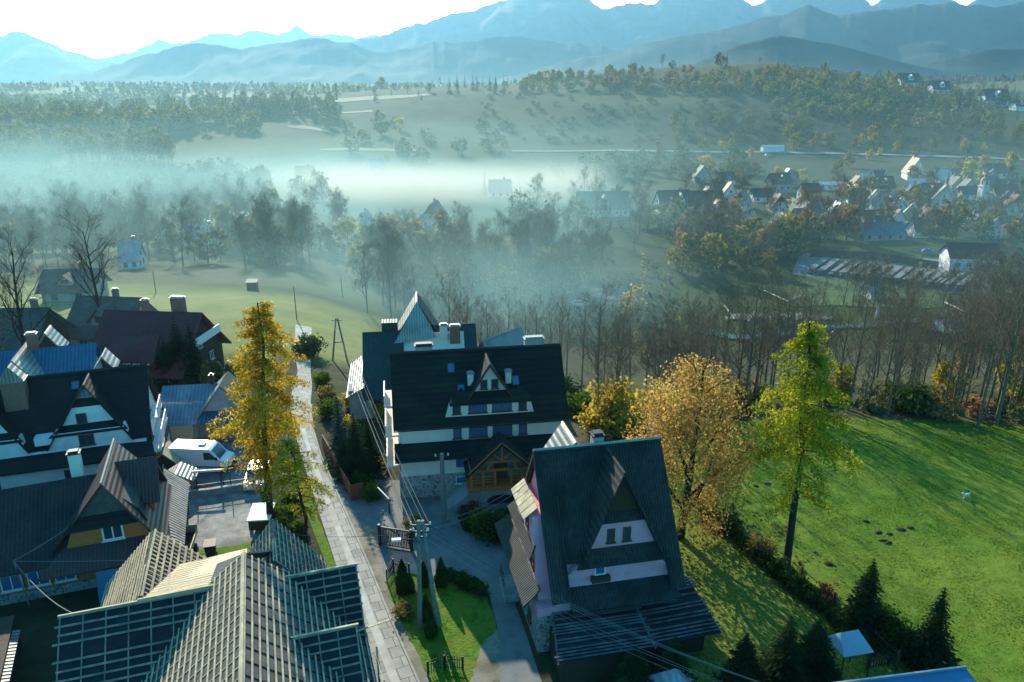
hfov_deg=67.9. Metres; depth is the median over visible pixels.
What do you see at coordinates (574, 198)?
leafy tree
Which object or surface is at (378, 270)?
autumn tree
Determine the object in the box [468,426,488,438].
window
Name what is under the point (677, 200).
leafy tree
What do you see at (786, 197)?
autumn tree
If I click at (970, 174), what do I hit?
autumn tree
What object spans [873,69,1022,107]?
woodland
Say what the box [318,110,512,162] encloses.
woodland
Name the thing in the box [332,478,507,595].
forecourt
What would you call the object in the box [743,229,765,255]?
autumn tree
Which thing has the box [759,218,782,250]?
bare tree
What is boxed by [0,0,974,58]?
sky
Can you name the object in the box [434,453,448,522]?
concrete pole
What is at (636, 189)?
bare tree
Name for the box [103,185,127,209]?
autumn tree
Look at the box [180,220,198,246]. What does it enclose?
house
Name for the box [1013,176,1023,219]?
bare tree
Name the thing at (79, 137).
larch tree
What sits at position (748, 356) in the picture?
bare tree
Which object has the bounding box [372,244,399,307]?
bare tree
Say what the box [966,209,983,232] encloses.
house
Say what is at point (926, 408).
shrub
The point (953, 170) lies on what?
house
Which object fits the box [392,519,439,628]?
utility pole
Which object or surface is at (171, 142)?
larch tree
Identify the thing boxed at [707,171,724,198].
bare tree
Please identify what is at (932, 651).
spruce tree
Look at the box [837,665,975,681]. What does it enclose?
garage
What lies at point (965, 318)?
bare tree
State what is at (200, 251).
leafy tree
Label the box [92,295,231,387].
house
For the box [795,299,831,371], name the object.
bare tree
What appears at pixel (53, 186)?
bare tree
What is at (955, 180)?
house
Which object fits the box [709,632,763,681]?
spruce tree
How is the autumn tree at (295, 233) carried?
on the ground at (216, 290)
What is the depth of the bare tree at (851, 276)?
187.03 m
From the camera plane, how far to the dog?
65.20 m
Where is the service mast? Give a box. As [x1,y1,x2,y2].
[13,561,29,605]
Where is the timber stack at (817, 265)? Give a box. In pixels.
[806,257,828,272]
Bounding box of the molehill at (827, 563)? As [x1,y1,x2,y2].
[823,561,832,565]
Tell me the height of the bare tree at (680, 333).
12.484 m
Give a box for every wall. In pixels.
[188,482,243,498]
[810,249,938,268]
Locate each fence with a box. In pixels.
[195,470,248,489]
[322,434,363,500]
[386,558,409,582]
[427,654,463,676]
[737,519,900,671]
[865,649,911,670]
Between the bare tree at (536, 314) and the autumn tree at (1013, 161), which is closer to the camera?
the bare tree at (536, 314)
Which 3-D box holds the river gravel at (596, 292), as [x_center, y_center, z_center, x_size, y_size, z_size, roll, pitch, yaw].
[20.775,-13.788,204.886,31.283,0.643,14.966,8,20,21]
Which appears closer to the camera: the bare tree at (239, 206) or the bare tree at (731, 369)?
the bare tree at (731, 369)
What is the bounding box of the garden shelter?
[168,462,198,489]
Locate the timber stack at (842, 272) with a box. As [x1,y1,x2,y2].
[838,261,860,275]
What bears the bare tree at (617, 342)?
on the ground at (216, 290)
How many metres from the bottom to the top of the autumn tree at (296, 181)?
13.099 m
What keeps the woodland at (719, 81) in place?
on the ground at (216, 290)
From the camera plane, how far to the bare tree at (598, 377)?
77.64 m
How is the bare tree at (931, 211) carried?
on the ground at (216, 290)
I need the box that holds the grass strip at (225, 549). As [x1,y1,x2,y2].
[194,542,254,555]
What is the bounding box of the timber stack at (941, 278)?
[933,275,955,286]
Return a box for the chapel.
[931,169,956,208]
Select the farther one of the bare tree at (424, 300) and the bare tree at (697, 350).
the bare tree at (424, 300)
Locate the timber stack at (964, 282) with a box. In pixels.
[955,275,974,288]
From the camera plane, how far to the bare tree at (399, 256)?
190.24 m
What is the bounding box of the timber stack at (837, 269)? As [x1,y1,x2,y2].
[828,260,850,274]
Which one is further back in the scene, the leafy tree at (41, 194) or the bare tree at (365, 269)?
the leafy tree at (41, 194)
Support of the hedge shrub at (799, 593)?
on the garden
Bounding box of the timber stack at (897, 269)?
[882,266,903,280]
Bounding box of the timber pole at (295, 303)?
[293,286,296,319]
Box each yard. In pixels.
[157,392,276,442]
[188,490,260,557]
[792,254,998,295]
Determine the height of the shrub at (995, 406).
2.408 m
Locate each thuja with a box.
[176,361,193,384]
[199,360,215,383]
[209,360,219,382]
[214,361,223,380]
[224,363,232,373]
[231,367,244,380]
[395,559,409,596]
[407,572,414,594]
[421,561,429,587]
[422,593,432,622]
[424,608,438,639]
[433,556,447,588]
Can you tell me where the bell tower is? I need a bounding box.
[974,168,990,210]
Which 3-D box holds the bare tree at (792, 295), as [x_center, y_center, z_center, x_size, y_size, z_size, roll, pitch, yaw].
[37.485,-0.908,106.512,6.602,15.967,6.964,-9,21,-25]
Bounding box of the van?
[169,439,236,472]
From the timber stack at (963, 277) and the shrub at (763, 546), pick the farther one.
the timber stack at (963, 277)
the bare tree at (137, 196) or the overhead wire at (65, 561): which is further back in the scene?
the bare tree at (137, 196)
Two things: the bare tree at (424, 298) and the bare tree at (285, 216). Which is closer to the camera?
the bare tree at (424, 298)
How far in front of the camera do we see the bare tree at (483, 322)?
104.31 m
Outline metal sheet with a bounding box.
[95,568,118,602]
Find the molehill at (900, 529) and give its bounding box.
[895,527,905,531]
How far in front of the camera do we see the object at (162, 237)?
231.31 m
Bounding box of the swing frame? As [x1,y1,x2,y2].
[191,469,224,488]
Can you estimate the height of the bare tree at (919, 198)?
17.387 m
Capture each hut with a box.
[156,441,179,471]
[245,279,257,289]
[858,283,882,299]
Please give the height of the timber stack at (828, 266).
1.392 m
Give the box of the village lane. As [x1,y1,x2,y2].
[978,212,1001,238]
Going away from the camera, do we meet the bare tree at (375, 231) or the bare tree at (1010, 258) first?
the bare tree at (1010, 258)
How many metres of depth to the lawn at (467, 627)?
49.52 m
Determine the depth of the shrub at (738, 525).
59.82 m
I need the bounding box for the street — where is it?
[290,325,416,681]
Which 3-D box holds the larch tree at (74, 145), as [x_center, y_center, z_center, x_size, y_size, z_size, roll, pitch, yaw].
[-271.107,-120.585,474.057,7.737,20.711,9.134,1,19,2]
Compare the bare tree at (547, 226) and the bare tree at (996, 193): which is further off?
the bare tree at (996, 193)
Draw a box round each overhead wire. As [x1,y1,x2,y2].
[14,514,86,560]
[14,562,71,612]
[20,560,124,561]
[157,398,228,402]
[292,532,409,536]
[332,321,410,521]
[333,322,412,527]
[339,334,415,522]
[341,324,426,528]
[342,322,428,522]
[412,523,755,681]
[415,531,716,681]
[423,524,758,681]
[427,538,697,681]
[429,531,721,681]
[431,479,527,523]
[431,483,529,528]
[431,524,750,678]
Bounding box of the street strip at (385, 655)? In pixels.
[300,423,399,681]
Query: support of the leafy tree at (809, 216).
on the ground at (216, 290)
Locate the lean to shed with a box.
[549,576,724,681]
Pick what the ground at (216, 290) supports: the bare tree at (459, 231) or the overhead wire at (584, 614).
the bare tree at (459, 231)
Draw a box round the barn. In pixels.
[159,371,269,442]
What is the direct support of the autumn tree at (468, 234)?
on the ground at (216, 290)
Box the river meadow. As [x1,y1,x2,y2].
[793,273,949,307]
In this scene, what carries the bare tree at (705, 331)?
on the ground at (216, 290)
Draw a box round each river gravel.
[552,281,636,300]
[725,311,831,321]
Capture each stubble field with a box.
[287,125,330,132]
[310,93,431,101]
[320,147,415,150]
[339,110,372,112]
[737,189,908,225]
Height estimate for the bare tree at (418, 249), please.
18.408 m
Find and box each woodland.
[0,73,1023,95]
[0,83,368,105]
[0,87,342,119]
[0,102,264,158]
[0,152,272,202]
[0,173,351,266]
[40,201,205,217]
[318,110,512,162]
[342,197,616,294]
[478,75,998,141]
[518,63,809,92]
[550,144,750,180]
[599,253,1000,363]
[668,104,1023,151]
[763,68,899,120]
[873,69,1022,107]
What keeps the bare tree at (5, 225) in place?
on the ground at (216, 290)
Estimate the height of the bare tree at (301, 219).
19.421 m
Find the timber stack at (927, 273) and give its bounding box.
[913,269,935,284]
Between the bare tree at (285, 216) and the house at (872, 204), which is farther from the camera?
the house at (872, 204)
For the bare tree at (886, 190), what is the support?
on the ground at (216, 290)
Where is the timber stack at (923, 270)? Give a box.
[901,268,924,282]
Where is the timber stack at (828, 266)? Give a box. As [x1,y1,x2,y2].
[817,259,839,273]
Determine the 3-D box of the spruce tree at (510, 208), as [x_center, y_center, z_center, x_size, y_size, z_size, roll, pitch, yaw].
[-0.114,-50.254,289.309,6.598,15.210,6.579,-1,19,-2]
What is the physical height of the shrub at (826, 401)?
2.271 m
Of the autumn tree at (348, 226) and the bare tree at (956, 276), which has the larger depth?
the autumn tree at (348, 226)
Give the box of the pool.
[933,320,989,337]
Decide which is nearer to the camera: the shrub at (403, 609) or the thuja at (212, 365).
the shrub at (403, 609)
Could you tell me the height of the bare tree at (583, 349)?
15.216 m
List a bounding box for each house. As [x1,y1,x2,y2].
[0,297,76,351]
[0,325,107,377]
[0,438,188,605]
[14,200,37,221]
[35,262,111,301]
[52,519,376,681]
[67,287,157,344]
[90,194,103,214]
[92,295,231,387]
[118,235,146,268]
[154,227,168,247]
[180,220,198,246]
[199,220,215,247]
[294,163,314,181]
[311,185,327,201]
[346,291,476,418]
[355,207,375,227]
[370,157,384,171]
[383,335,569,509]
[419,198,449,227]
[478,326,524,346]
[488,177,511,197]
[494,421,685,652]
[575,188,630,216]
[652,187,692,212]
[660,212,672,230]
[690,187,723,210]
[691,162,711,182]
[699,194,715,215]
[710,181,725,189]
[718,169,735,184]
[722,178,737,199]
[733,187,752,210]
[741,207,761,225]
[748,185,771,202]
[764,170,792,192]
[766,189,788,212]
[769,208,786,222]
[781,169,799,186]
[785,165,797,180]
[789,207,821,221]
[796,180,821,198]
[796,197,813,207]
[814,195,824,214]
[815,179,845,189]
[830,202,852,219]
[845,213,858,236]
[846,181,863,203]
[847,172,861,185]
[854,218,907,240]
[859,206,889,221]
[860,171,873,178]
[865,173,896,193]
[865,185,881,209]
[866,194,884,209]
[871,167,885,175]
[872,212,893,221]
[882,189,897,202]
[890,205,906,222]
[897,72,921,85]
[898,196,910,209]
[901,154,925,179]
[903,175,926,190]
[903,199,918,219]
[905,213,931,237]
[909,180,941,204]
[915,203,930,218]
[927,79,951,94]
[927,167,951,184]
[944,173,962,190]
[951,166,961,177]
[954,183,977,199]
[956,175,975,187]
[959,212,976,237]
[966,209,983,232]
[975,87,1010,105]
[976,173,999,185]
[978,161,1008,178]
[981,199,1006,219]
[986,213,1005,235]
[988,166,999,177]
[989,181,1019,199]
[999,186,1012,201]
[1004,190,1023,215]
[1009,98,1023,110]
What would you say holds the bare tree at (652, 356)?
on the ground at (216, 290)
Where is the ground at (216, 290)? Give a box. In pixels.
[0,62,1023,681]
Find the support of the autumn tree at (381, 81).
on the ground at (216, 290)
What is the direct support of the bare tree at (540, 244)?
on the ground at (216, 290)
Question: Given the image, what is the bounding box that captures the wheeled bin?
[203,538,216,557]
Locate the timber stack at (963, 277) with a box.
[944,273,966,287]
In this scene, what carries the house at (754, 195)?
on the ground at (216, 290)
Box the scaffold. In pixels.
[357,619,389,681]
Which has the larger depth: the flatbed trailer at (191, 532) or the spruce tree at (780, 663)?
the flatbed trailer at (191, 532)
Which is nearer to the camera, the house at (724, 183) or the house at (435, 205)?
the house at (435, 205)
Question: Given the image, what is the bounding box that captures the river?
[680,318,917,338]
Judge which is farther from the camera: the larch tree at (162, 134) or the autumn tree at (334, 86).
the autumn tree at (334, 86)
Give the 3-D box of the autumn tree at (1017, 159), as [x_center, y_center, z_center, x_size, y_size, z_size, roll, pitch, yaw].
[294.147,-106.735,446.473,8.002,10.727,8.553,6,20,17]
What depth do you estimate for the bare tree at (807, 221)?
248.22 m
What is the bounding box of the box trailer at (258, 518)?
[246,502,274,530]
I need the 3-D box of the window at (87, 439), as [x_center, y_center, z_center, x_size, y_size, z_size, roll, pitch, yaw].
[-35.810,8.355,63.983,1.310,1.010,0.210,-6,20,-18]
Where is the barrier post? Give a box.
[377,487,389,513]
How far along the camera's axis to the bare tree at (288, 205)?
223.60 m
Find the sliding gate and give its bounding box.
[377,524,412,550]
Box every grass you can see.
[667,416,1023,681]
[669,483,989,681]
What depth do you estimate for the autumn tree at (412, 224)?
232.87 m
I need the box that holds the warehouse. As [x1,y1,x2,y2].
[938,242,1000,270]
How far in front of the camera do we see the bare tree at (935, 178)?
311.83 m
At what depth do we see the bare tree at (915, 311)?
93.36 m
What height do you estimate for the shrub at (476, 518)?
2.452 m
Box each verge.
[289,459,335,567]
[350,519,429,681]
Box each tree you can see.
[0,187,25,218]
[0,190,31,216]
[0,201,11,259]
[0,208,37,247]
[0,210,18,253]
[0,218,37,261]
[0,224,72,345]
[0,304,15,349]
[1,189,19,216]
[6,204,34,261]
[10,205,28,221]
[13,198,32,219]
[15,204,44,262]
[21,185,46,201]
[24,204,52,267]
[26,191,47,216]
[27,196,52,220]
[34,221,66,252]
[39,175,56,196]
[42,195,67,225]
[44,184,75,199]
[45,199,74,220]
[47,187,89,259]
[49,179,62,195]
[49,179,71,212]
[53,206,124,306]
[57,181,81,216]
[59,131,74,159]
[59,211,108,253]
[59,212,84,258]
[60,189,90,213]
[63,126,75,158]
[66,180,87,215]
[70,131,85,163]
[71,129,87,162]
[74,120,89,157]
[76,224,118,256]
[79,208,109,260]
[80,190,103,220]
[82,127,95,161]
[84,189,106,203]
[84,200,119,225]
[87,125,101,159]
[91,135,104,160]
[96,187,126,251]
[98,130,108,158]
[101,131,114,159]
[103,131,117,161]
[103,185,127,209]
[106,129,122,159]
[109,203,138,240]
[111,130,127,160]
[121,130,131,155]
[121,169,142,193]
[123,124,136,158]
[123,179,136,211]
[124,192,163,260]
[125,181,146,224]
[126,183,160,244]
[129,131,138,159]
[130,131,145,160]
[133,130,151,160]
[137,186,152,221]
[139,205,161,252]
[141,174,162,222]
[143,131,152,157]
[145,129,155,158]
[147,198,163,226]
[150,127,165,163]
[154,336,179,391]
[155,126,165,158]
[157,202,175,228]
[157,211,183,262]
[160,135,174,163]
[161,190,196,265]
[165,133,177,161]
[167,316,188,384]
[168,191,183,226]
[176,199,206,260]
[178,320,208,384]
[184,223,230,263]
[189,183,210,222]
[205,300,317,518]
[206,203,244,248]
[208,203,235,241]
[210,171,232,205]
[218,181,249,205]
[221,183,240,200]
[225,188,242,208]
[225,190,251,223]
[228,171,257,211]
[228,196,245,220]
[228,214,250,266]
[230,215,261,263]
[233,170,253,190]
[233,196,257,223]
[243,214,273,251]
[246,200,269,253]
[247,192,278,265]
[250,190,276,237]
[254,182,276,209]
[255,187,283,217]
[257,436,334,545]
[259,179,274,199]
[272,201,284,222]
[276,204,303,227]
[276,206,300,261]
[277,194,304,252]
[277,225,300,247]
[280,208,312,264]
[285,199,314,269]
[287,175,309,200]
[287,203,320,265]
[298,200,315,226]
[302,186,319,228]
[302,204,319,230]
[305,169,326,190]
[307,184,320,208]
[313,176,331,194]
[322,394,350,469]
[329,196,347,212]
[330,437,350,483]
[331,83,338,91]
[332,212,363,252]
[334,412,378,486]
[344,241,379,312]
[355,129,366,141]
[360,223,375,251]
[361,211,387,252]
[361,227,399,304]
[362,419,385,471]
[364,222,416,317]
[364,223,387,260]
[364,248,399,287]
[371,219,405,286]
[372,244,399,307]
[373,213,400,244]
[374,235,408,308]
[377,76,386,87]
[378,224,407,284]
[387,230,421,310]
[388,230,407,291]
[389,244,417,299]
[390,219,400,238]
[394,116,405,130]
[396,217,424,249]
[403,230,439,297]
[407,231,431,258]
[408,284,439,317]
[408,286,447,320]
[414,229,444,300]
[423,251,467,300]
[425,82,431,91]
[427,208,457,243]
[430,241,456,274]
[430,265,476,323]
[431,242,461,299]
[434,229,467,296]
[436,298,465,322]
[438,219,472,283]
[438,249,466,310]
[440,226,456,240]
[442,279,491,341]
[443,238,483,302]
[445,276,471,323]
[449,235,478,274]
[451,219,473,248]
[452,207,478,251]
[462,292,504,338]
[473,217,506,287]
[473,300,494,343]
[476,235,512,299]
[480,171,487,195]
[486,263,513,295]
[486,285,528,333]
[488,307,504,334]
[494,308,530,334]
[500,238,524,275]
[502,218,536,286]
[504,189,538,219]
[505,193,515,227]
[506,227,538,304]
[509,201,536,229]
[510,301,541,334]
[513,210,546,280]
[516,252,553,294]
[516,294,553,343]
[519,200,559,238]
[520,301,552,343]
[523,173,548,209]
[528,250,561,315]
[529,171,540,200]
[529,236,562,303]
[529,246,573,298]
[530,211,557,249]
[531,209,560,250]
[532,291,564,343]
[533,233,550,258]
[534,205,562,232]
[534,207,546,249]
[538,213,565,247]
[539,308,580,351]
[540,190,563,225]
[541,68,550,77]
[544,291,584,360]
[555,288,592,374]
[559,199,594,231]
[561,227,576,256]
[561,229,586,290]
[563,283,630,383]
[567,181,581,206]
[567,190,576,208]
[567,294,602,389]
[574,350,615,412]
[576,166,593,190]
[577,302,619,379]
[577,375,658,438]
[580,309,629,401]
[587,175,606,226]
[591,200,600,225]
[592,167,597,188]
[594,290,637,384]
[600,646,652,681]
[602,312,647,400]
[604,202,616,227]
[604,338,636,391]
[609,286,642,379]
[609,296,646,383]
[612,320,636,386]
[613,185,633,201]
[615,204,624,227]
[618,283,647,316]
[621,336,777,549]
[622,291,722,431]
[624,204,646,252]
[625,191,652,239]
[629,178,643,213]
[631,312,679,408]
[632,328,666,392]
[633,179,654,233]
[633,307,665,394]
[634,303,684,404]
[634,325,657,387]
[635,196,664,226]
[642,202,653,232]
[645,353,673,410]
[648,636,699,681]
[653,205,682,234]
[653,318,715,416]
[654,138,660,147]
[656,195,686,219]
[657,329,696,386]
[663,312,698,364]
[663,318,705,386]
[664,296,728,371]
[665,232,703,274]
[667,294,708,353]
[668,60,675,67]
[669,226,701,246]
[669,296,709,371]
[669,328,731,401]
[672,334,723,398]
[673,219,702,246]
[673,220,694,267]
[674,220,698,254]
[675,284,715,396]
[678,168,696,196]
[678,306,755,413]
[679,195,704,240]
[679,207,694,219]
[683,298,705,355]
[685,238,703,276]
[686,245,713,270]
[688,275,759,378]
[689,302,723,366]
[690,189,715,224]
[692,174,712,214]
[692,207,712,245]
[693,203,711,248]
[693,231,731,275]
[697,265,795,405]
[698,153,712,166]
[699,210,734,240]
[699,293,734,385]
[700,311,723,380]
[701,229,745,264]
[704,219,723,248]
[706,284,763,390]
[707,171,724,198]
[708,196,731,233]
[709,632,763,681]
[712,51,727,65]
[712,284,778,392]
[712,345,750,405]
[713,170,728,192]
[713,193,733,228]
[714,212,730,238]
[714,335,738,403]
[715,193,729,219]
[717,141,725,150]
[717,200,736,222]
[720,205,745,230]
[724,288,750,378]
[726,138,734,149]
[726,201,744,230]
[726,218,742,232]
[726,230,753,256]
[729,174,749,205]
[730,195,744,216]
[730,302,767,351]
[731,328,768,383]
[733,168,743,180]
[734,213,767,243]
[734,245,757,270]
[736,215,756,242]
[737,173,751,194]
[739,271,796,402]
[740,226,760,257]
[740,321,863,567]
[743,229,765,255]
[744,316,776,384]
[745,302,777,380]
[747,146,755,159]
[751,158,761,174]
[752,306,777,372]
[752,330,788,385]
[754,224,780,258]
[754,615,816,681]
[756,281,802,384]
[757,284,800,382]
[758,177,779,214]
[758,284,808,405]
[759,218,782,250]
[759,246,780,274]
[761,181,775,216]
[761,192,788,224]
[761,214,782,258]
[762,220,796,257]
[763,268,810,409]
[764,266,840,400]
[767,219,805,246]
[770,268,837,377]
[770,281,819,374]
[773,211,792,222]
[773,306,799,373]
[778,236,806,259]
[779,218,810,250]
[780,312,816,373]
[781,213,808,240]
[781,287,836,373]
[782,193,791,207]
[789,208,812,239]
[793,189,819,206]
[795,178,810,201]
[795,188,813,214]
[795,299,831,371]
[796,184,821,218]
[797,312,843,374]
[797,618,844,681]
[798,167,807,180]
[798,212,821,239]
[798,298,870,409]
[800,207,816,252]
[806,180,826,209]
[807,214,838,245]
[813,131,821,141]
[813,315,849,401]
[817,191,844,245]
[820,61,828,70]
[820,194,847,247]
[823,209,850,238]
[823,290,875,377]
[825,306,849,370]
[826,363,858,397]
[828,267,907,410]
[829,170,847,201]
[831,158,843,173]
[831,558,889,648]
[832,176,852,202]
[833,251,860,301]
[835,201,864,239]
[841,190,872,246]
[842,185,860,202]
[843,151,858,166]
[846,179,864,199]
[847,256,880,316]
[847,257,869,297]
[847,289,889,360]
[848,287,905,379]
[849,327,894,408]
[850,250,879,294]
[851,135,860,145]
[852,181,872,208]
[854,133,865,146]
[854,272,873,315]
[855,172,878,207]
[855,345,887,411]
[856,209,874,248]
[857,257,893,312]
[859,305,937,415]
[862,176,881,197]
[862,193,884,226]
[866,149,875,158]
[866,288,895,374]
[869,272,931,402]
[869,307,894,372]
[870,250,893,283]
[873,267,893,313]
[873,287,932,383]
[873,333,928,411]
[877,177,899,207]
[877,182,892,208]
[877,194,898,240]
[878,275,918,381]
[880,268,942,381]
[881,274,902,320]
[882,202,897,216]
[884,280,925,373]
[887,328,937,411]
[893,140,900,150]
[893,330,931,382]
[894,189,909,205]
[896,308,945,383]
[898,586,962,671]
[900,257,925,303]
[901,267,929,326]
[903,312,940,371]
[904,181,927,206]
[904,203,925,246]
[905,188,931,218]
[905,337,933,380]
[906,164,923,178]
[906,269,927,302]
[910,140,922,151]
[913,274,971,371]
[913,308,948,383]
[919,166,947,206]
[921,169,931,180]
[921,215,951,238]
[923,196,940,242]
[924,291,991,418]
[926,198,955,237]
[928,283,949,323]
[929,354,969,399]
[931,250,968,311]
[937,313,999,415]
[938,282,1002,380]
[939,201,979,239]
[940,295,974,365]
[941,293,984,359]
[942,191,960,218]
[944,314,1014,416]
[945,289,1022,407]
[945,290,996,398]
[945,323,998,411]
[946,264,1010,381]
[946,266,969,300]
[947,220,964,235]
[947,287,999,396]
[948,279,1007,378]
[951,194,977,215]
[954,134,960,143]
[954,156,967,170]
[954,276,1018,370]
[958,139,970,152]
[959,280,1003,377]
[960,158,981,179]
[960,249,994,294]
[963,171,974,178]
[964,266,986,304]
[965,144,972,152]
[965,250,993,282]
[970,211,997,239]
[971,156,978,163]
[971,248,1002,288]
[971,252,1023,427]
[972,192,992,239]
[973,197,987,211]
[975,246,1023,423]
[975,274,1023,397]
[977,166,989,180]
[978,154,989,165]
[978,244,1018,287]
[978,272,1023,395]
[980,260,1012,307]
[982,142,988,149]
[982,251,1011,284]
[982,262,1023,404]
[982,270,1003,303]
[982,304,1023,419]
[984,178,1005,200]
[986,188,1004,214]
[986,250,1022,292]
[987,206,1004,219]
[987,298,1011,378]
[988,182,1011,219]
[993,194,1016,239]
[995,351,1023,407]
[999,164,1020,196]
[999,286,1023,405]
[999,298,1023,416]
[1000,217,1023,248]
[1005,152,1018,166]
[1006,179,1023,220]
[1007,150,1020,166]
[1007,254,1023,294]
[1008,130,1021,143]
[1008,275,1023,360]
[1010,272,1023,308]
[1011,216,1023,234]
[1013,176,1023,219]
[1013,250,1023,308]
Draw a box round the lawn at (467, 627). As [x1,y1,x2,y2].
[385,583,496,681]
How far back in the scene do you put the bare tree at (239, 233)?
191.16 m
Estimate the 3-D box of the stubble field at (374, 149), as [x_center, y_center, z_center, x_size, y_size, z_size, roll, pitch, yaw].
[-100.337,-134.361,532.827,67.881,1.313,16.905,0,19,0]
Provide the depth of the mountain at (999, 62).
3016.76 m
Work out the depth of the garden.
51.81 m
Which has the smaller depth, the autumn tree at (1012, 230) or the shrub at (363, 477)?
the shrub at (363, 477)
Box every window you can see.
[0,574,25,593]
[26,570,51,588]
[50,294,57,300]
[54,575,77,583]
[60,280,68,283]
[64,469,71,478]
[75,413,88,424]
[78,434,95,446]
[94,316,101,322]
[101,525,125,542]
[209,350,214,359]
[372,400,381,410]
[452,406,461,415]
[453,428,462,439]
[454,459,465,469]
[455,476,464,484]
[467,404,487,414]
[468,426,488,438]
[480,379,488,390]
[490,379,498,389]
[491,403,512,412]
[493,425,512,435]
[518,402,527,410]
[518,424,527,434]
[523,516,528,530]
[526,604,531,624]
[529,556,534,571]
[594,567,605,575]
[605,528,615,544]
[621,526,631,542]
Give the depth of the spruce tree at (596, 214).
295.44 m
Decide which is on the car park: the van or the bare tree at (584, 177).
the van
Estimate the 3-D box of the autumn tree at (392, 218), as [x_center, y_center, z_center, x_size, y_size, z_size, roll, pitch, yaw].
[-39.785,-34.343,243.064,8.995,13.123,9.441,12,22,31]
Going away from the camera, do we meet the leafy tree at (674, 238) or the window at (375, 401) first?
the window at (375, 401)
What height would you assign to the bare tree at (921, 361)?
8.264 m
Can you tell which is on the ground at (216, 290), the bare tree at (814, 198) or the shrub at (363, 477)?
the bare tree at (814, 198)
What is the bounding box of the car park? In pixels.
[181,441,257,487]
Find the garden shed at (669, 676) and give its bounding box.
[647,669,692,681]
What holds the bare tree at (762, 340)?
on the ground at (216, 290)
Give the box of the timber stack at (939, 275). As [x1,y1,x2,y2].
[924,270,945,285]
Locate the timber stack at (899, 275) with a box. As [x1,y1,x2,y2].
[894,267,913,281]
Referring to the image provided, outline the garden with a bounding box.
[680,524,904,681]
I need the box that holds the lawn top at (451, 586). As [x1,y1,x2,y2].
[384,572,471,591]
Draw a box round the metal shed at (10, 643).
[0,615,21,681]
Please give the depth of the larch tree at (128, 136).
482.72 m
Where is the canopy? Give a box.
[826,630,873,678]
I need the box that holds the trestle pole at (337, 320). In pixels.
[331,318,348,362]
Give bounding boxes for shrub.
[265,513,294,528]
[275,503,295,519]
[276,490,304,506]
[286,332,328,358]
[287,518,309,537]
[311,369,332,385]
[314,384,337,400]
[314,395,343,420]
[338,392,349,408]
[341,414,361,433]
[343,469,376,490]
[356,479,382,502]
[369,400,388,423]
[386,598,416,620]
[399,511,435,535]
[446,567,453,579]
[448,569,460,582]
[451,568,470,586]
[453,507,479,532]
[457,500,485,517]
[457,573,474,589]
[461,574,477,591]
[465,578,487,594]
[466,506,505,541]
[472,508,509,546]
[472,580,490,596]
[495,502,510,515]
[564,373,583,395]
[566,388,595,416]
[573,404,618,430]
[689,484,721,515]
[706,501,749,536]
[707,391,744,419]
[720,524,738,537]
[722,384,753,411]
[726,375,766,401]
[729,392,751,410]
[730,533,749,545]
[736,538,749,553]
[740,531,781,559]
[750,547,763,561]
[752,381,782,403]
[754,550,775,568]
[764,557,787,579]
[777,564,798,586]
[781,572,811,593]
[792,582,816,600]
[801,585,828,607]
[812,597,831,611]
[814,579,840,608]
[816,397,832,405]
[824,606,839,621]
[825,373,856,399]
[831,611,866,639]
[851,627,871,638]
[856,382,893,414]
[864,637,880,654]
[869,378,888,400]
[871,620,916,662]
[876,599,918,639]
[878,379,934,414]
[895,382,944,416]
[927,384,944,405]
[929,385,950,400]
[929,396,969,423]
[962,391,996,418]
[991,394,1018,413]
[1003,400,1023,425]
[1004,388,1023,405]
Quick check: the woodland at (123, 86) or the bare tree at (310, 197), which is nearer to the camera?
the bare tree at (310, 197)
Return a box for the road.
[512,149,1023,159]
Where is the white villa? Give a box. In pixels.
[0,348,170,489]
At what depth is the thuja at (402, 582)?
52.56 m
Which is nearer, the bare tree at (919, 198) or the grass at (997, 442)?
the grass at (997, 442)
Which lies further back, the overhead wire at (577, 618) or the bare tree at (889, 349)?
the bare tree at (889, 349)
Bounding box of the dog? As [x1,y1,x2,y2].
[962,492,970,498]
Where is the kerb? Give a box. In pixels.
[311,404,419,681]
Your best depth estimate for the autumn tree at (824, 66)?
820.57 m
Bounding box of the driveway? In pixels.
[455,554,541,681]
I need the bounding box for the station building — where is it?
[760,145,784,152]
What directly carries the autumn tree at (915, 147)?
on the ground at (216, 290)
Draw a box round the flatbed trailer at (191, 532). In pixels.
[185,524,197,550]
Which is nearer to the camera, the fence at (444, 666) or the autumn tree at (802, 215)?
the fence at (444, 666)
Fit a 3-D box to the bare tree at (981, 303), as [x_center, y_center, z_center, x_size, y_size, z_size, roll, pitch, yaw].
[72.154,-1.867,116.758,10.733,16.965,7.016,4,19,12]
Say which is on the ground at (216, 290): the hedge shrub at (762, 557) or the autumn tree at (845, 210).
the autumn tree at (845, 210)
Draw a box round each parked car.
[243,460,268,490]
[571,300,587,306]
[921,248,935,253]
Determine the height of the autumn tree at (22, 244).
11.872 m
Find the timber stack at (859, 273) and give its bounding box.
[849,262,871,277]
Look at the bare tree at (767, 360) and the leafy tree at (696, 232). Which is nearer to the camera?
the bare tree at (767, 360)
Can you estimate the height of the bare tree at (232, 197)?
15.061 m
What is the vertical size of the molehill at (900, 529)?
0.162 m
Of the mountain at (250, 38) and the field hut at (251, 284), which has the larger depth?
the mountain at (250, 38)
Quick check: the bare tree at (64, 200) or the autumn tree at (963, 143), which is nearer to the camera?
the bare tree at (64, 200)
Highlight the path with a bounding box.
[470,630,502,681]
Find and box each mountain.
[0,31,116,83]
[48,36,621,84]
[98,25,378,63]
[351,0,1023,51]
[512,2,1023,83]
[691,36,992,82]
[921,48,1023,79]

